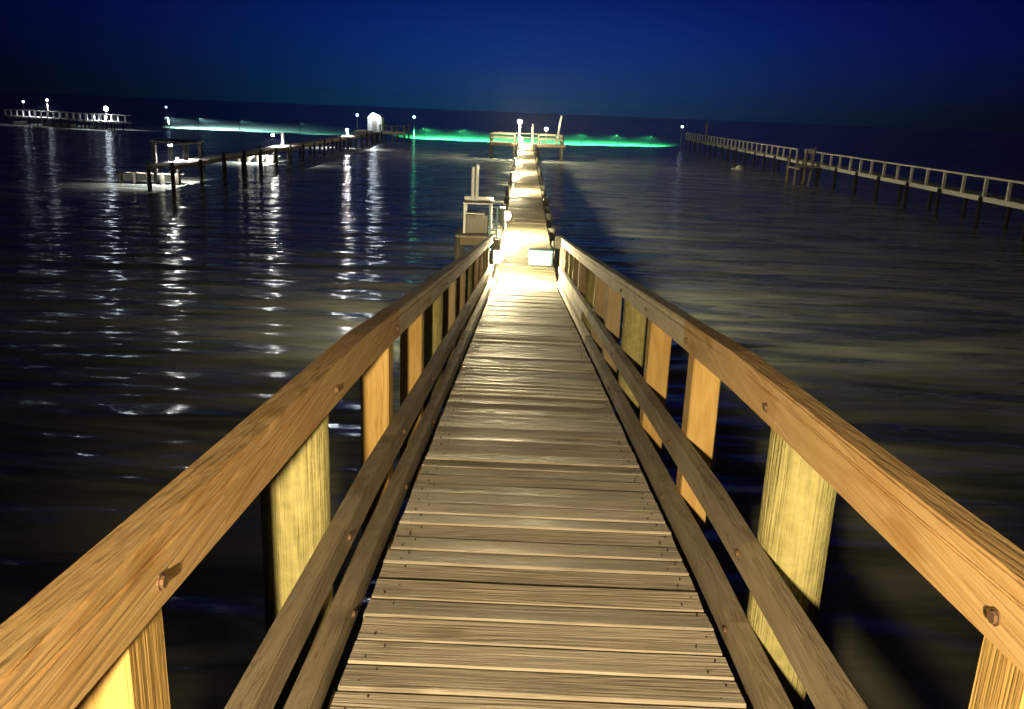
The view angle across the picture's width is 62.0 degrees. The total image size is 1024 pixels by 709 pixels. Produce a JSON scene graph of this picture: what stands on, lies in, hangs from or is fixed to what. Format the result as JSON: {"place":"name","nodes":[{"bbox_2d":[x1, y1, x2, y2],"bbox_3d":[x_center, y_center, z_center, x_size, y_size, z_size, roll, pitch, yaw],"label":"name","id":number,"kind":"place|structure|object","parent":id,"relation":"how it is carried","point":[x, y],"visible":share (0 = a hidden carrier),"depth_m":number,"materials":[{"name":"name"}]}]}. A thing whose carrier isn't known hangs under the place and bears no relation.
{"place":"outdoors","nodes":[
{"label":"outdoors","id":0,"kind":"place"},
{"bbox_2d":[0,92,1023,708],"bbox_3d":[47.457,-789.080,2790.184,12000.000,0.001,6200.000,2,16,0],"label":"water","id":1,"kind":"structure","parent":0,"point":[156,340],"depth_m":24.24,"materials":[{"name":"black liquid"}]},
{"bbox_2d":[13,121,26,124],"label":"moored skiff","id":2,"kind":"object","parent":1,"relation":"on","point":[20,122],"visible":0.8,"depth_m":135.57,"materials":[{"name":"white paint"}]},
{"bbox_2d":[51,123,64,126],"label":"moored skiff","id":3,"kind":"object","parent":1,"relation":"on","point":[56,124],"visible":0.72,"depth_m":133.94,"materials":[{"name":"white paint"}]},
{"bbox_2d":[4,109,130,129],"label":"pier","id":4,"kind":"structure","parent":1,"relation":"in","point":[60,118],"depth_m":132.47,"materials":[{"name":"white paint"}]},
{"bbox_2d":[62,123,75,126],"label":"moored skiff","id":5,"kind":"object","parent":1,"relation":"on","point":[71,125],"visible":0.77,"depth_m":133.22,"materials":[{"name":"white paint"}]},
{"bbox_2d":[117,171,183,184],"bbox_3d":[-21.928,-10.034,52.022,3.700,2.180,1.373,2,16,0],"label":"finger dock","id":6,"kind":"object","parent":1,"relation":"in","point":[162,178],"visible":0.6,"depth_m":51.36,"materials":[{"name":"white paint"}]},
{"bbox_2d":[237,155,280,162],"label":"finger dock","id":7,"kind":"object","parent":1,"relation":"in","point":[267,158],"visible":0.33,"depth_m":73.39,"materials":[{"name":"white paint"}]},
{"bbox_2d":[146,130,385,191],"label":"neighbour pier","id":8,"kind":"structure","parent":1,"relation":"in","point":[177,165],"depth_m":63.83,"materials":[{"name":"brown wood"}]},
{"bbox_2d":[150,139,202,183],"bbox_3d":[-20.516,-11.164,52.566,2.154,4.061,2.860,2,16,0],"label":"dock shelter","id":9,"kind":"object","parent":8,"relation":"on","point":[183,143],"visible":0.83,"depth_m":51.28,"materials":[{"name":"wood"}]},
{"bbox_2d":[271,133,283,145],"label":"dock lamp","id":10,"kind":"object","parent":8,"relation":"on","point":[282,139],"visible":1,"depth_m":72.25,"materials":[{"name":"white paint"}]},
{"bbox_2d":[354,124,409,142],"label":"end platform","id":11,"kind":"structure","parent":1,"relation":"in","point":[396,132],"depth_m":125.83,"materials":[{"name":"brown wood"}]},
{"bbox_2d":[367,113,383,130],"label":"bait hut","id":12,"kind":"object","parent":11,"relation":"on","point":[373,124],"visible":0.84,"depth_m":127.28,"materials":[{"name":"white paint"}]},
{"bbox_2d":[372,120,376,129],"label":"door","id":13,"kind":"structure","parent":12,"relation":"in","point":[374,122],"depth_m":127.30,"materials":[{"name":"white"}]},
{"bbox_2d":[454,228,501,259],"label":"side platform","id":14,"kind":"structure","parent":1,"relation":"in","point":[462,239],"depth_m":23.59,"materials":[{"name":"brown wood"}]},
{"bbox_2d":[463,164,493,233],"bbox_3d":[-0.934,-4.354,23.837,0.820,1.870,0.600,2,16,0],"label":"cleaning table","id":15,"kind":"object","parent":14,"relation":"on","point":[475,221],"visible":0.95,"depth_m":23.85,"materials":[{"name":"white paint"}]},
{"bbox_2d":[0,236,1023,708],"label":"boardwalk ramp","id":16,"kind":"structure","parent":1,"relation":"in","point":[534,554],"depth_m":2.87,"materials":[{"name":"wood"}]},
{"bbox_2d":[490,249,503,283],"bbox_3d":[-0.310,-1.737,16.924,0.273,0.715,0.232,-2,16,-14],"label":"pier lamp","id":17,"kind":"object","parent":16,"relation":"on","point":[497,255],"visible":0.92,"depth_m":16.80,"materials":[{"name":"metal"}]},
{"bbox_2d":[487,124,565,301],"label":"pier","id":18,"kind":"structure","parent":1,"relation":"in","point":[526,205],"depth_m":26.77,"materials":[{"name":"brown wood"}]},
{"bbox_2d":[488,206,497,253],"bbox_3d":[-0.539,-2.835,23.431,0.244,2.457,0.044,2,16,0],"label":"dock ladder","id":19,"kind":"object","parent":18,"relation":"hanging from","point":[496,220],"visible":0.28,"depth_m":23.19,"materials":[{"name":"silver plastic"}]},
{"bbox_2d":[500,207,509,236],"bbox_3d":[-0.205,-3.653,23.499,0.288,0.800,0.285,15,20,37],"label":"pier lamp","id":20,"kind":"object","parent":18,"relation":"on","point":[504,216],"visible":1,"depth_m":23.37,"materials":[{"name":"metal"}]},
{"bbox_2d":[509,172,515,190],"bbox_3d":[0.025,-7.486,36.962,0.288,0.800,0.285,15,20,37],"label":"pier lamp","id":21,"kind":"object","parent":18,"relation":"on","point":[512,178],"visible":1,"depth_m":36.83,"materials":[{"name":"metal"}]},
{"bbox_2d":[513,158,518,172],"bbox_3d":[0.220,-10.744,48.406,0.288,0.800,0.285,15,20,37],"label":"pier lamp","id":22,"kind":"object","parent":18,"relation":"on","point":[516,162],"visible":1,"depth_m":48.28,"materials":[{"name":"metal"}]},
{"bbox_2d":[527,248,553,266],"bbox_3d":[0.640,-2.195,19.278,0.600,0.370,0.370,2,16,0],"label":"cooler","id":23,"kind":"object","parent":18,"relation":"on","point":[540,256],"visible":1,"depth_m":19.12,"materials":[{"name":"white plastic"}]},
{"bbox_2d":[555,115,562,142],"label":"head pole","id":24,"kind":"object","parent":18,"relation":"on","point":[559,125],"visible":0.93,"depth_m":97.75,"materials":[{"name":"white paint"}]},
{"bbox_2d":[731,165,743,169],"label":"mooring buoy","id":25,"kind":"object","parent":1,"relation":"on","point":[739,167],"visible":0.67,"depth_m":90.67,"materials":[{"name":"white paint"}]},
{"bbox_2d":[785,147,820,185],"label":"lift","id":26,"kind":"object","parent":1,"relation":"in","point":[805,166],"visible":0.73,"depth_m":71.56,"materials":[{"name":"brown wood"}]},
{"bbox_2d":[685,132,1023,241],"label":"neighbour pier","id":27,"kind":"structure","parent":1,"relation":"in","point":[1008,201],"depth_m":57.86,"materials":[{"name":"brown wood"}]},
{"bbox_2d":[704,122,707,143],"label":"pole","id":28,"kind":"object","parent":27,"relation":"on","point":[706,133],"visible":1,"depth_m":116.68,"materials":[{"name":"brown wood"}]},
{"bbox_2d":[803,149,813,162],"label":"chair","id":29,"kind":"object","parent":27,"relation":"attached to","point":[811,151],"visible":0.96,"depth_m":73.85,"materials":[{"name":"paint"}]},
{"bbox_2d":[0,0,1023,131],"label":"sky","id":30,"kind":"structure","parent":0,"point":[927,64],"materials":[{"name":"blue"}]}
]}

